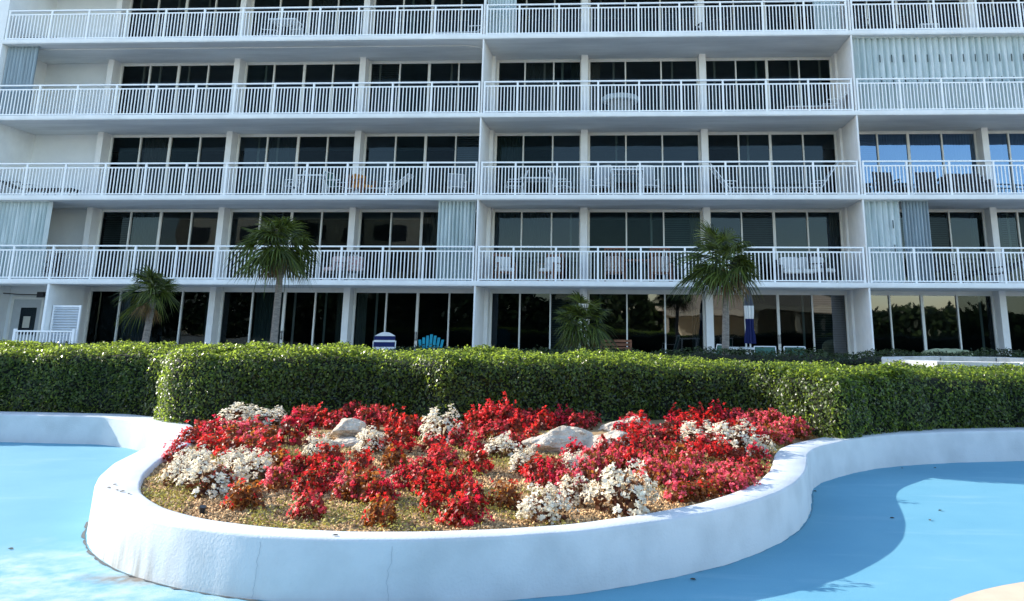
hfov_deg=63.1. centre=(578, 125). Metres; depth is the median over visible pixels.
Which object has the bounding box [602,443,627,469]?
begonia
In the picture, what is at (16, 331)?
railing
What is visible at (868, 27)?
patio chair
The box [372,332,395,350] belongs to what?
striped chair
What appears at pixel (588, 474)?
begonia
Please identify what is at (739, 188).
sun lounger
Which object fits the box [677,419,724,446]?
begonia
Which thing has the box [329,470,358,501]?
begonia
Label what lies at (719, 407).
begonia
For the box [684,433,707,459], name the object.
begonia
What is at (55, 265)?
armchair
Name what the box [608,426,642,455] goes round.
begonia
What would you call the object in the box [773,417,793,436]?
begonia
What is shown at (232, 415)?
begonia
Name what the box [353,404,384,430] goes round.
begonia
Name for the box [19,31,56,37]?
sun lounger
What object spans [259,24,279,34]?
patio chair
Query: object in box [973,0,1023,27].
window
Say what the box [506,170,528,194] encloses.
patio chair
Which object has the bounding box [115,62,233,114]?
window
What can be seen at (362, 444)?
begonia
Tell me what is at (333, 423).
begonia
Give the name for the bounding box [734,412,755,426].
begonia
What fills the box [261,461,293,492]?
begonia
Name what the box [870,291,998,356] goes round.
window
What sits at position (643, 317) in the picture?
window
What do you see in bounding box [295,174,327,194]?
patio table
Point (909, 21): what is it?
patio chair
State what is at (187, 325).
window
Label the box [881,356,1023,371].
wall
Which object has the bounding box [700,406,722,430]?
begonia
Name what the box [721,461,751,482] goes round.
begonia
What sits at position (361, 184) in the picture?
armchair
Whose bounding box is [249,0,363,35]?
window
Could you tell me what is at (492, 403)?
begonia
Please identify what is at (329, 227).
window
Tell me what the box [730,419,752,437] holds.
begonia
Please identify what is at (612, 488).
begonia
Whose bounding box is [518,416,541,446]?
begonia
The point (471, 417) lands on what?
begonia
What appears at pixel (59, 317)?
louvred screen
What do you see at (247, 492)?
begonia
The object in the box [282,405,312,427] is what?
begonia
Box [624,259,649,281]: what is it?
patio table
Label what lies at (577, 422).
begonia
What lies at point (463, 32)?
sun lounger
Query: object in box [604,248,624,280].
armchair
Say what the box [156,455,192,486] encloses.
begonia
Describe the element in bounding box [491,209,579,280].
window
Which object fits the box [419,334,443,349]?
slatted chair
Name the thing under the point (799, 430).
begonia
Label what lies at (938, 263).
patio chair
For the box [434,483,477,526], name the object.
begonia
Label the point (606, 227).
window
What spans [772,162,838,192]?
sun lounger
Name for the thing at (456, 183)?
patio chair
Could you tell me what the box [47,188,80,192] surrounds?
patio table
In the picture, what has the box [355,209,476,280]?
window
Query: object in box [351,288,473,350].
window
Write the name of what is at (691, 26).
armchair
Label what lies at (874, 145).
window
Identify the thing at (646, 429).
begonia
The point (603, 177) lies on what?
patio chair
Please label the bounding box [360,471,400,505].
begonia
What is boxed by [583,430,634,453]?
boulder
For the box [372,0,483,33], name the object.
window
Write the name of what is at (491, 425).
begonia
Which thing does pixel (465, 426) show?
begonia
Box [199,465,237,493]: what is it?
begonia
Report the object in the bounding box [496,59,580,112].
window
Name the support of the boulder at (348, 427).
on the boulder at (347, 441)
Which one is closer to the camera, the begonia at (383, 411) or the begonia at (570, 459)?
the begonia at (570, 459)
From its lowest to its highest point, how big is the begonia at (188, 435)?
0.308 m
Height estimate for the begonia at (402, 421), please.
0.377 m
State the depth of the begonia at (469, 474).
6.72 m
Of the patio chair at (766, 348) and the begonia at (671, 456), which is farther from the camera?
the patio chair at (766, 348)
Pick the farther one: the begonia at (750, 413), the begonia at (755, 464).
the begonia at (750, 413)
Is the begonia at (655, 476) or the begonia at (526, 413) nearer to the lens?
the begonia at (655, 476)
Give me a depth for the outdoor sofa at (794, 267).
26.56 m
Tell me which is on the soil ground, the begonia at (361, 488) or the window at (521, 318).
the begonia at (361, 488)
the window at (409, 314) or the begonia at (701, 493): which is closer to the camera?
the begonia at (701, 493)
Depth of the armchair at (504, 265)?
27.48 m
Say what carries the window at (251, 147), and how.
in the apartment building
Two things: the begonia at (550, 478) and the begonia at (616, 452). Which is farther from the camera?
the begonia at (616, 452)
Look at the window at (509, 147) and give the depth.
29.65 m
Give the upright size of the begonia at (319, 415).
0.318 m
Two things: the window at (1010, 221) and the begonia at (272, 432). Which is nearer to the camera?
the begonia at (272, 432)
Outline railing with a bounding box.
[12,329,75,346]
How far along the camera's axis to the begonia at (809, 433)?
9.70 m
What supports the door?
in the apartment building
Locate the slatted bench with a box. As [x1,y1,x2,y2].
[600,340,631,351]
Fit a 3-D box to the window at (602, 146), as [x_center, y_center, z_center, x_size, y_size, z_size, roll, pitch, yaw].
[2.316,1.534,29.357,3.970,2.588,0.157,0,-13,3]
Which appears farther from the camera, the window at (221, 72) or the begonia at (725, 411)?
the window at (221, 72)
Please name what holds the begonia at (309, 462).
on the soil ground
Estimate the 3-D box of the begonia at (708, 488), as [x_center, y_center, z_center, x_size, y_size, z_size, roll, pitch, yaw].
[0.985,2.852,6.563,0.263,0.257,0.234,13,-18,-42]
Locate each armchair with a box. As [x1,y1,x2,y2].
[43,253,64,278]
[320,253,350,279]
[344,252,365,279]
[348,174,375,194]
[492,253,515,280]
[537,254,563,280]
[602,93,637,109]
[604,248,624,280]
[650,248,672,281]
[677,18,701,30]
[705,17,726,30]
[808,253,837,281]
[872,172,901,192]
[915,171,940,192]
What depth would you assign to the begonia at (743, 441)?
8.52 m
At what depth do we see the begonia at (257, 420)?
9.21 m
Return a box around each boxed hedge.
[0,338,1023,438]
[10,341,1023,366]
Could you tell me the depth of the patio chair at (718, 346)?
19.95 m
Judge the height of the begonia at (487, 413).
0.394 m
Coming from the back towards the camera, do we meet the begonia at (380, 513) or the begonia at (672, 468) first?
the begonia at (672, 468)
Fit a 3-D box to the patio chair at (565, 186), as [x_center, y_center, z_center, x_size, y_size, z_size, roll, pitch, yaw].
[-0.628,2.009,27.926,0.682,0.967,0.572,-4,-14,18]
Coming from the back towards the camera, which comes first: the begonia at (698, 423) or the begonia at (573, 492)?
the begonia at (698, 423)
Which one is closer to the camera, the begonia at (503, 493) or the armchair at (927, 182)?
the begonia at (503, 493)
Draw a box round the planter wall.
[0,411,1023,600]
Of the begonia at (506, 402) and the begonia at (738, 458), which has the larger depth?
the begonia at (506, 402)
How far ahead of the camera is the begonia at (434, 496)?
6.04 m
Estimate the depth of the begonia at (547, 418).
9.66 m
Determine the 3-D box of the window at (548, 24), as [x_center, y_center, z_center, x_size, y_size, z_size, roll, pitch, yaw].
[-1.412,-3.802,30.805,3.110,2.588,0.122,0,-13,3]
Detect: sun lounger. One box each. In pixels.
[0,180,55,191]
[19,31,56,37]
[347,173,413,194]
[432,25,482,33]
[708,163,775,192]
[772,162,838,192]
[785,93,847,110]
[950,261,1022,282]
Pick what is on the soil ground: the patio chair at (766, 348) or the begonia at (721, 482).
the begonia at (721, 482)
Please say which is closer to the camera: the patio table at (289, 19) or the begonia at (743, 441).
the begonia at (743, 441)
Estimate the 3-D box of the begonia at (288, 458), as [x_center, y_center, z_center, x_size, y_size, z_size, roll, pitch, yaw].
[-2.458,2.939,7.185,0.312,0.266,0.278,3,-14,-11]
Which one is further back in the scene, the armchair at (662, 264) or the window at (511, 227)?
the window at (511, 227)
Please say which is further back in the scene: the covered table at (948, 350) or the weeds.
the covered table at (948, 350)
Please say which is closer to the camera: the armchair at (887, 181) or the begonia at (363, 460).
the begonia at (363, 460)
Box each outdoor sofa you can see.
[775,257,826,281]
[940,174,993,192]
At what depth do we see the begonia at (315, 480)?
6.62 m
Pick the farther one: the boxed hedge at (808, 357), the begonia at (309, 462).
the boxed hedge at (808, 357)
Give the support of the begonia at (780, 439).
on the soil ground
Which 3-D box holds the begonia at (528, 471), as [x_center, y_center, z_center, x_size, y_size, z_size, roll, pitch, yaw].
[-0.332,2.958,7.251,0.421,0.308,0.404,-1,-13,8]
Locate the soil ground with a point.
(595, 431)
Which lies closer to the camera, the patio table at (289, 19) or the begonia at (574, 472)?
the begonia at (574, 472)
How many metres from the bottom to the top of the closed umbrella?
2.450 m
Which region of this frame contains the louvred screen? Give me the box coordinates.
[48,305,81,343]
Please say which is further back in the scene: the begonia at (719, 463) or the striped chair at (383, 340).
the striped chair at (383, 340)
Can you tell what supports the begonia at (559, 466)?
on the soil ground
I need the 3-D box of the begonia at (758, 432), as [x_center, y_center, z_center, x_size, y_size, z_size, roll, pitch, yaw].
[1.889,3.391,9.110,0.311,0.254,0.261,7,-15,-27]
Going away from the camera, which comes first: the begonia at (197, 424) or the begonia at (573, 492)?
the begonia at (573, 492)
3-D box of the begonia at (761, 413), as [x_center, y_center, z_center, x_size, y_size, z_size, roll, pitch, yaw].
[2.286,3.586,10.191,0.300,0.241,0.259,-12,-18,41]
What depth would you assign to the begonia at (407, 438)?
8.32 m
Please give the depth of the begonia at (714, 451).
8.01 m
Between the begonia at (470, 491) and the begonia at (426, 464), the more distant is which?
the begonia at (426, 464)
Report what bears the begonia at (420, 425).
on the soil ground
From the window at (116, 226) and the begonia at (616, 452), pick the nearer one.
the begonia at (616, 452)
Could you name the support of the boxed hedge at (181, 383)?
on the soil ground
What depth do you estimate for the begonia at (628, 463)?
7.53 m
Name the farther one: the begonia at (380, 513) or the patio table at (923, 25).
the patio table at (923, 25)
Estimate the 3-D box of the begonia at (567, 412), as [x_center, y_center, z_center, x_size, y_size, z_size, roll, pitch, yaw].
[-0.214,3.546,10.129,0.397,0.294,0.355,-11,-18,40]
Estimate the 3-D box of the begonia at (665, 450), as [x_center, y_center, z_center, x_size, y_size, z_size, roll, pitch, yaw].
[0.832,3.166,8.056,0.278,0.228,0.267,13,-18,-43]
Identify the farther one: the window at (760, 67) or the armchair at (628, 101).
the window at (760, 67)
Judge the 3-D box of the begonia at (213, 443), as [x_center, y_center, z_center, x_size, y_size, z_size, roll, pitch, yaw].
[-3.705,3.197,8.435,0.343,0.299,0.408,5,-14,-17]
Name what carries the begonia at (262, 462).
on the soil ground
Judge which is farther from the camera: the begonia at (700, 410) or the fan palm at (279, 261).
the fan palm at (279, 261)
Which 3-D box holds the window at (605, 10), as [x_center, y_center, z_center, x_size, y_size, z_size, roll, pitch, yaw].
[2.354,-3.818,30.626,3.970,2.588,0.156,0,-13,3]
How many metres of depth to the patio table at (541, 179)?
27.92 m
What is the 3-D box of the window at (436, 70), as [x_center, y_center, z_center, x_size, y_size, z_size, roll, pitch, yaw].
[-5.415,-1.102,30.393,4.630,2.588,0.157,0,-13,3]
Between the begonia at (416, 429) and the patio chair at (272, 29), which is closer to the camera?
the begonia at (416, 429)
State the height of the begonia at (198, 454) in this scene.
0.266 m
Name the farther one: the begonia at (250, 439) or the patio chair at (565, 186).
the patio chair at (565, 186)
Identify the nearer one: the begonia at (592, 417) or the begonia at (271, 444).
the begonia at (271, 444)
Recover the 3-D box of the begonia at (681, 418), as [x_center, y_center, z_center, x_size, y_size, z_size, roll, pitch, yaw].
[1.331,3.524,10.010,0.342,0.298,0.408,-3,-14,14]
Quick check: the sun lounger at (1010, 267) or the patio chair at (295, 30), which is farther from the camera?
the patio chair at (295, 30)
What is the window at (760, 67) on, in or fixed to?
in the apartment building
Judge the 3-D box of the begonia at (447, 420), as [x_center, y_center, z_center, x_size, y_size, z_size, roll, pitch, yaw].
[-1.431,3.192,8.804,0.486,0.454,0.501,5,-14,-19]
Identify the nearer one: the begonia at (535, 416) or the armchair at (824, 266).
the begonia at (535, 416)
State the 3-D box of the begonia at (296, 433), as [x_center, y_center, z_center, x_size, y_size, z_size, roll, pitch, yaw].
[-3.010,3.186,8.693,0.480,0.414,0.537,-3,-14,15]
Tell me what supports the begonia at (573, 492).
on the soil ground
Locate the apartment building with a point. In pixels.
(180, 140)
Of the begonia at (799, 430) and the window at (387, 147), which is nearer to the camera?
the begonia at (799, 430)
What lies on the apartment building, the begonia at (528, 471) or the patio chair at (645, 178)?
the patio chair at (645, 178)
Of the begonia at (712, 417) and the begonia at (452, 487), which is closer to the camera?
the begonia at (452, 487)
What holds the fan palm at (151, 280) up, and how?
on the terrace
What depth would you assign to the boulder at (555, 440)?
8.36 m
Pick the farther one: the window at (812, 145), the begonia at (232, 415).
the window at (812, 145)
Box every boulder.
[329,436,362,446]
[330,418,365,437]
[522,425,593,453]
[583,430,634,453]
[598,416,652,430]
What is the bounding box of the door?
[5,296,44,341]
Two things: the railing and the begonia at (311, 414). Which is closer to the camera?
the begonia at (311, 414)
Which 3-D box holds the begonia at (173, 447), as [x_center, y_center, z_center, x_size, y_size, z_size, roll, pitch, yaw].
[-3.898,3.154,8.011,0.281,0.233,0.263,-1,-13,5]
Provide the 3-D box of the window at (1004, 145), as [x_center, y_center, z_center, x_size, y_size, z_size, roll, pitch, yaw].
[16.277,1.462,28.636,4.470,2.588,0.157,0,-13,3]
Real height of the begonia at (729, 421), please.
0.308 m
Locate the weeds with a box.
[139,427,789,531]
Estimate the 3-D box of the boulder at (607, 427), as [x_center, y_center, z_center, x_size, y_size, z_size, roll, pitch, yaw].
[0.591,3.623,9.899,0.725,0.323,0.503,1,-13,-5]
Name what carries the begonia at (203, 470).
on the soil ground
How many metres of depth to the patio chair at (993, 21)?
28.71 m
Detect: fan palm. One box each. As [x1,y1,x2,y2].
[112,264,183,343]
[221,214,325,344]
[551,290,620,353]
[665,218,764,354]
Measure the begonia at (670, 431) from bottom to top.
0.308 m
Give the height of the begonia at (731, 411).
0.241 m
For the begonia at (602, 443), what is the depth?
8.19 m
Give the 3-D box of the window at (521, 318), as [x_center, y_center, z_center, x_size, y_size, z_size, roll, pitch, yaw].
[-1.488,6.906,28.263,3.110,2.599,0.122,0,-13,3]
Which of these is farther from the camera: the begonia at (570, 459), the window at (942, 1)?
the window at (942, 1)
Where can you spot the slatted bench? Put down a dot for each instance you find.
(625, 344)
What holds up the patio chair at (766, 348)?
on the terrace
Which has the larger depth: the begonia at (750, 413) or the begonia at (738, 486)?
the begonia at (750, 413)
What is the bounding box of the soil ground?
[141,418,820,531]
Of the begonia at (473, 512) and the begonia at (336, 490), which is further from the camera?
the begonia at (336, 490)
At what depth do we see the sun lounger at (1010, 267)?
26.49 m
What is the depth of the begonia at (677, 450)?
7.81 m
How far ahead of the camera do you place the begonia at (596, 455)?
7.45 m
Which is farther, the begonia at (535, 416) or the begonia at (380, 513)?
the begonia at (535, 416)
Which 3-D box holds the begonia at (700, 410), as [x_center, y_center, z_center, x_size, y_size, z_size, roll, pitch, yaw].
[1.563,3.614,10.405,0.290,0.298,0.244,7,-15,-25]
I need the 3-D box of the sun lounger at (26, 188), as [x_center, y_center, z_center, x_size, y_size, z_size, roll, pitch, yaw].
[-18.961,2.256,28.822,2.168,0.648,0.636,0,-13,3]
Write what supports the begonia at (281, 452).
on the soil ground
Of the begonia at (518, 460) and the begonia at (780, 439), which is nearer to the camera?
the begonia at (518, 460)
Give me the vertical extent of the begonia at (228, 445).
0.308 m
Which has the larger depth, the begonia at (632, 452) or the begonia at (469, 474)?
the begonia at (632, 452)
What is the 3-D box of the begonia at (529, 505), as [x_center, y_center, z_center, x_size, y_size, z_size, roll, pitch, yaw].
[-0.234,2.633,5.759,0.433,0.291,0.403,-5,-14,21]
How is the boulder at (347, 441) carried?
on the soil ground
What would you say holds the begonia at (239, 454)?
on the soil ground
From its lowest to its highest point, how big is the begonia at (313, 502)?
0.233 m
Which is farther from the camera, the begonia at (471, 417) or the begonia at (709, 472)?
the begonia at (471, 417)
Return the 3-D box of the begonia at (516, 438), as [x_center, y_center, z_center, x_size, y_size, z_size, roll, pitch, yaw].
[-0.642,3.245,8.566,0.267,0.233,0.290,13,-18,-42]
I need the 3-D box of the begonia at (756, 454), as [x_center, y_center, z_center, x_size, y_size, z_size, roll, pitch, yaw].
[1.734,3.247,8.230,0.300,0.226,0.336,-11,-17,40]
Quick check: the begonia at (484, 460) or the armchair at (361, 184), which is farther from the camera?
the armchair at (361, 184)
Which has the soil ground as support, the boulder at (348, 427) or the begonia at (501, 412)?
the begonia at (501, 412)
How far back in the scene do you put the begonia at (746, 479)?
6.83 m
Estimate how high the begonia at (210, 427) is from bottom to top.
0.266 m
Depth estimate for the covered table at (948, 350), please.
22.02 m
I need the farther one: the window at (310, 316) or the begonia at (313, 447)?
the window at (310, 316)
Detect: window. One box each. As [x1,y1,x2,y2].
[83,287,209,345]
[92,209,218,279]
[104,134,226,194]
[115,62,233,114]
[126,0,240,36]
[217,288,343,346]
[224,209,349,279]
[232,134,354,194]
[241,61,359,113]
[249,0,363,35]
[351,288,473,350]
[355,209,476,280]
[362,133,478,194]
[367,60,481,112]
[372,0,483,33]
[489,289,579,353]
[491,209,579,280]
[494,133,580,194]
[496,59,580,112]
[516,0,581,32]
[587,289,705,354]
[588,58,698,111]
[588,132,700,194]
[588,209,702,281]
[589,0,695,31]
[704,0,813,30]
[706,57,833,110]
[708,131,839,194]
[710,209,844,281]
[713,290,850,358]
[849,0,962,29]
[859,131,978,193]
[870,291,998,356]
[900,209,990,282]
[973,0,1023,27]
[988,130,1023,191]
[996,209,1023,282]
[1005,291,1023,355]
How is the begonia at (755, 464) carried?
on the soil ground
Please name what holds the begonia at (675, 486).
on the soil ground
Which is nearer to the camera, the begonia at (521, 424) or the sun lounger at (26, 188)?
the begonia at (521, 424)
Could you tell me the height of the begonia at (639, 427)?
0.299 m
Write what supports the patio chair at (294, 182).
on the apartment building
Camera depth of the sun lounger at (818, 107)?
28.04 m
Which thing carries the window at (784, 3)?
in the apartment building
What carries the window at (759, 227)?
in the apartment building
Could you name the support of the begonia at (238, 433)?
on the soil ground
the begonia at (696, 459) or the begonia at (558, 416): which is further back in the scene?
the begonia at (558, 416)
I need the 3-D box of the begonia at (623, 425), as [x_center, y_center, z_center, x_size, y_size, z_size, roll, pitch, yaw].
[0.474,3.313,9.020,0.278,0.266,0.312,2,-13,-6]
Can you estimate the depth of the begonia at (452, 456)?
7.49 m
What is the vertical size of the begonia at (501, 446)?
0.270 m
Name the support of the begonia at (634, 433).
on the soil ground
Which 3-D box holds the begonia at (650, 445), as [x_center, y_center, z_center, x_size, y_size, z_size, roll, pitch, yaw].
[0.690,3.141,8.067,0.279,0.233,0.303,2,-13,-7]
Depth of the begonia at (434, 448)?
7.75 m
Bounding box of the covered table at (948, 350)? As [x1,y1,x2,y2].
[921,348,972,356]
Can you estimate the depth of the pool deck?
5.14 m
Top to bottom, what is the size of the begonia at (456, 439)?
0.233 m
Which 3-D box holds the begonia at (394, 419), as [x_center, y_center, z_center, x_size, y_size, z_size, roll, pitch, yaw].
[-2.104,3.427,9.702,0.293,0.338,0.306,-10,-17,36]
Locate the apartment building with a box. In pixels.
[0,0,1023,358]
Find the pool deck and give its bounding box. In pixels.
[950,582,1023,600]
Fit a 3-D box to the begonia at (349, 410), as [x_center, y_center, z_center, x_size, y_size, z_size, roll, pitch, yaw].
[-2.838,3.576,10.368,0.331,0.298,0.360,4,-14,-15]
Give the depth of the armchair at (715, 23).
28.99 m
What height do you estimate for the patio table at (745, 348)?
0.924 m
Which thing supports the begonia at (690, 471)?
on the soil ground
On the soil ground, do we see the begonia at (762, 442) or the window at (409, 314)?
the begonia at (762, 442)
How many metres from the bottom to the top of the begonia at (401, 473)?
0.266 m
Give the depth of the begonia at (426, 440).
8.28 m
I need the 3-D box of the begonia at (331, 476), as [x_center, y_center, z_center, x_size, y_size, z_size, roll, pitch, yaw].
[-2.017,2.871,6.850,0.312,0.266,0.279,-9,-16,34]
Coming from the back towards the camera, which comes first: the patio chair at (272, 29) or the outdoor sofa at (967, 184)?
the patio chair at (272, 29)
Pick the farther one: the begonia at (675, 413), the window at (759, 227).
the window at (759, 227)
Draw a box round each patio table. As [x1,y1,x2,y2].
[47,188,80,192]
[269,18,302,34]
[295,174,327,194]
[520,177,551,194]
[611,168,642,194]
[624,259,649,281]
[729,347,754,353]
[917,23,937,27]
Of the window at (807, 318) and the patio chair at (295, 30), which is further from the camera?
the patio chair at (295, 30)
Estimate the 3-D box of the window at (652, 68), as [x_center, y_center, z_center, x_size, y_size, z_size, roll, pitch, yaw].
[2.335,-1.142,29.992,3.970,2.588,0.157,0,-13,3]
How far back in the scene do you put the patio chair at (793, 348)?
21.17 m
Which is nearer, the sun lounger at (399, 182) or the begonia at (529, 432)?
the begonia at (529, 432)
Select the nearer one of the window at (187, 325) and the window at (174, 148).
the window at (187, 325)
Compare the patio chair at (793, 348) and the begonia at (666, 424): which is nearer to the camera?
the begonia at (666, 424)
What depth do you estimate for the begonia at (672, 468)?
6.90 m
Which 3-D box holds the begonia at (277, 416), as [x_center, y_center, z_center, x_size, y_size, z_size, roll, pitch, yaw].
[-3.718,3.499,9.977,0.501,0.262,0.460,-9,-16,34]
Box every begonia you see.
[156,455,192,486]
[161,440,191,462]
[167,444,213,470]
[170,420,202,444]
[174,451,248,498]
[189,419,208,436]
[196,426,226,452]
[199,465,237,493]
[201,414,226,436]
[212,427,251,457]
[216,417,252,439]
[217,402,259,424]
[219,444,254,473]
[219,477,265,511]
[226,447,277,483]
[236,415,267,435]
[236,429,266,450]
[244,405,286,425]
[250,419,278,443]
[253,429,286,459]
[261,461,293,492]
[266,440,294,472]
[270,408,319,446]
[276,449,304,478]
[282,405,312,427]
[286,488,326,521]
[290,455,332,496]
[291,443,327,476]
[298,403,325,426]
[302,431,333,456]
[312,402,329,427]
[312,434,344,466]
[318,408,347,429]
[318,456,344,486]
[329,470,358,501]
[334,456,388,505]
[338,400,364,417]
[342,439,375,473]
[351,425,388,453]
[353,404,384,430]
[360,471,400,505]
[361,492,397,528]
[371,403,396,426]
[373,417,418,453]
[381,437,408,469]
[383,404,406,430]
[389,458,418,490]
[395,406,417,437]
[406,458,440,495]
[408,417,424,437]
[409,454,439,480]
[413,417,432,437]
[417,474,450,515]
[418,404,462,443]
[418,432,445,454]
[427,435,447,461]
[428,446,461,471]
[431,460,468,496]
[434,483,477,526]
[448,427,469,448]
[448,465,477,490]
[451,488,494,528]
[453,418,474,436]
[454,468,489,508]
[460,437,494,475]
[463,404,487,430]
[463,429,488,455]
[473,418,514,438]
[476,398,509,431]
[478,401,498,422]
[478,431,522,458]
[487,477,522,510]
[494,405,524,428]
[495,391,521,425]
[505,428,525,448]
[507,408,535,433]
[508,445,536,472]
[515,481,579,524]
[517,407,534,426]
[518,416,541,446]
[518,444,558,480]
[524,458,559,489]
[532,408,550,425]
[534,405,558,430]
[536,456,570,477]
[541,408,566,426]
[553,404,574,425]
[555,465,588,494]
[557,473,593,508]
[559,436,583,464]
[561,448,588,475]
[567,412,592,429]
[570,455,603,483]
[578,410,601,427]
[579,458,659,518]
[580,446,608,466]
[580,449,604,473]
[591,434,616,455]
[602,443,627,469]
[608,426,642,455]
[611,417,631,434]
[620,410,646,419]
[620,447,647,470]
[621,421,641,443]
[621,440,651,471]
[622,410,650,434]
[631,424,674,444]
[632,451,666,479]
[634,435,659,457]
[637,457,667,487]
[653,412,683,434]
[653,440,676,459]
[654,461,686,487]
[655,444,678,476]
[658,419,689,446]
[663,478,696,504]
[665,433,691,462]
[669,402,686,424]
[669,457,700,484]
[675,405,700,426]
[677,413,706,437]
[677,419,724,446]
[677,446,705,470]
[678,473,709,502]
[684,431,728,453]
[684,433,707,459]
[689,470,724,499]
[692,402,709,423]
[693,463,726,484]
[700,399,728,421]
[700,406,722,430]
[703,418,765,456]
[704,457,738,477]
[704,471,733,496]
[707,433,730,462]
[712,412,737,436]
[714,471,747,492]
[716,402,735,421]
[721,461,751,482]
[723,407,744,423]
[723,440,752,465]
[727,407,743,419]
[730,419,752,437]
[732,468,760,488]
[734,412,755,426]
[736,456,770,476]
[741,422,767,443]
[744,440,772,462]
[746,408,761,424]
[749,434,776,454]
[751,408,774,425]
[755,421,776,442]
[762,409,783,427]
[770,428,793,446]
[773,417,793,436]
[780,415,807,439]
[790,422,814,439]
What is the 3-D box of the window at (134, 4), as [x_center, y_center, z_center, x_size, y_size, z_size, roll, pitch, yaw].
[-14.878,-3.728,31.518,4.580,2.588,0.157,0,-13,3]
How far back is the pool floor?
6.38 m
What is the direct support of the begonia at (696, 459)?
on the soil ground
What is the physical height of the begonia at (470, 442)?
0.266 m
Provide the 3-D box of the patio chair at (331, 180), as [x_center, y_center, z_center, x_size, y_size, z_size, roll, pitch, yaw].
[-8.285,2.072,28.419,0.682,0.967,0.572,-4,-14,18]
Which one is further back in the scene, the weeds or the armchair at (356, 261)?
the armchair at (356, 261)
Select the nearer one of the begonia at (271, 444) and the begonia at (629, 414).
the begonia at (271, 444)
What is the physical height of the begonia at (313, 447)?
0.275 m
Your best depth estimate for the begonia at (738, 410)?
10.32 m
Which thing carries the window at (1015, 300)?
in the apartment building
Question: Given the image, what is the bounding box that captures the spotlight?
[199,505,206,513]
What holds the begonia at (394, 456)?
on the soil ground
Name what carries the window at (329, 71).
in the apartment building
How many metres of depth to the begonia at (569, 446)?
7.85 m
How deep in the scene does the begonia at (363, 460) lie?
7.34 m
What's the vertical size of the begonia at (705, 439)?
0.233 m
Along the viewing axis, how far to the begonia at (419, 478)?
6.63 m
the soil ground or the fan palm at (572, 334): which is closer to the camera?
the soil ground
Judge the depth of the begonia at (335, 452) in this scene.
7.68 m
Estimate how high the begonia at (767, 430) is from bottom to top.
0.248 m
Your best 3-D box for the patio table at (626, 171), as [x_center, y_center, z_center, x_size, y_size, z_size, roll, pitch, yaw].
[1.631,1.998,27.794,1.074,0.954,0.824,0,-13,3]
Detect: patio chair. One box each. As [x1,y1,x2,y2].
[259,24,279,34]
[283,170,308,194]
[289,24,311,34]
[324,171,344,194]
[447,173,466,194]
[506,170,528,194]
[548,170,571,194]
[589,165,610,194]
[637,165,658,194]
[716,344,721,353]
[754,346,776,355]
[783,346,805,354]
[854,13,878,28]
[889,12,914,28]
[933,255,955,282]
[983,15,1010,26]
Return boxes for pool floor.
[0,442,1023,600]
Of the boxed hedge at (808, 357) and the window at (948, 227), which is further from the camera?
the window at (948, 227)
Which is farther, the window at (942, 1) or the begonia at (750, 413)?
the window at (942, 1)
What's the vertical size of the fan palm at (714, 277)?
3.968 m
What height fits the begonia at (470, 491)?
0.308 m
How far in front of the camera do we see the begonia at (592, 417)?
10.12 m
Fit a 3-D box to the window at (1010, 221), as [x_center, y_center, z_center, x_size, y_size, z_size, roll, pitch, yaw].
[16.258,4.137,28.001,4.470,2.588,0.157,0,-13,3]
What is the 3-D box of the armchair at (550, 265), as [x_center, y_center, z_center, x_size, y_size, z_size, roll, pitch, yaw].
[-0.922,4.693,27.309,0.670,0.953,0.685,-7,-15,27]
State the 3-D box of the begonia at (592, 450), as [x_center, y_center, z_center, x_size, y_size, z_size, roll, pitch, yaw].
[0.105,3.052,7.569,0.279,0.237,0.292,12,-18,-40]
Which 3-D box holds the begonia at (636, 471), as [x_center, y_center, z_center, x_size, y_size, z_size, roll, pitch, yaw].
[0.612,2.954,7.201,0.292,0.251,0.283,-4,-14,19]
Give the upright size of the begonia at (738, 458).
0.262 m
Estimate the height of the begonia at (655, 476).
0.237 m
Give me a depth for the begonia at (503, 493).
6.17 m
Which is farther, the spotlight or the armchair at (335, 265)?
the armchair at (335, 265)
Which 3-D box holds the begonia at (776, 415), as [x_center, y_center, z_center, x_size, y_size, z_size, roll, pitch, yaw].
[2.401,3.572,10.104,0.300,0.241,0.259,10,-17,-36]
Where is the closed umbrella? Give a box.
[744,286,755,346]

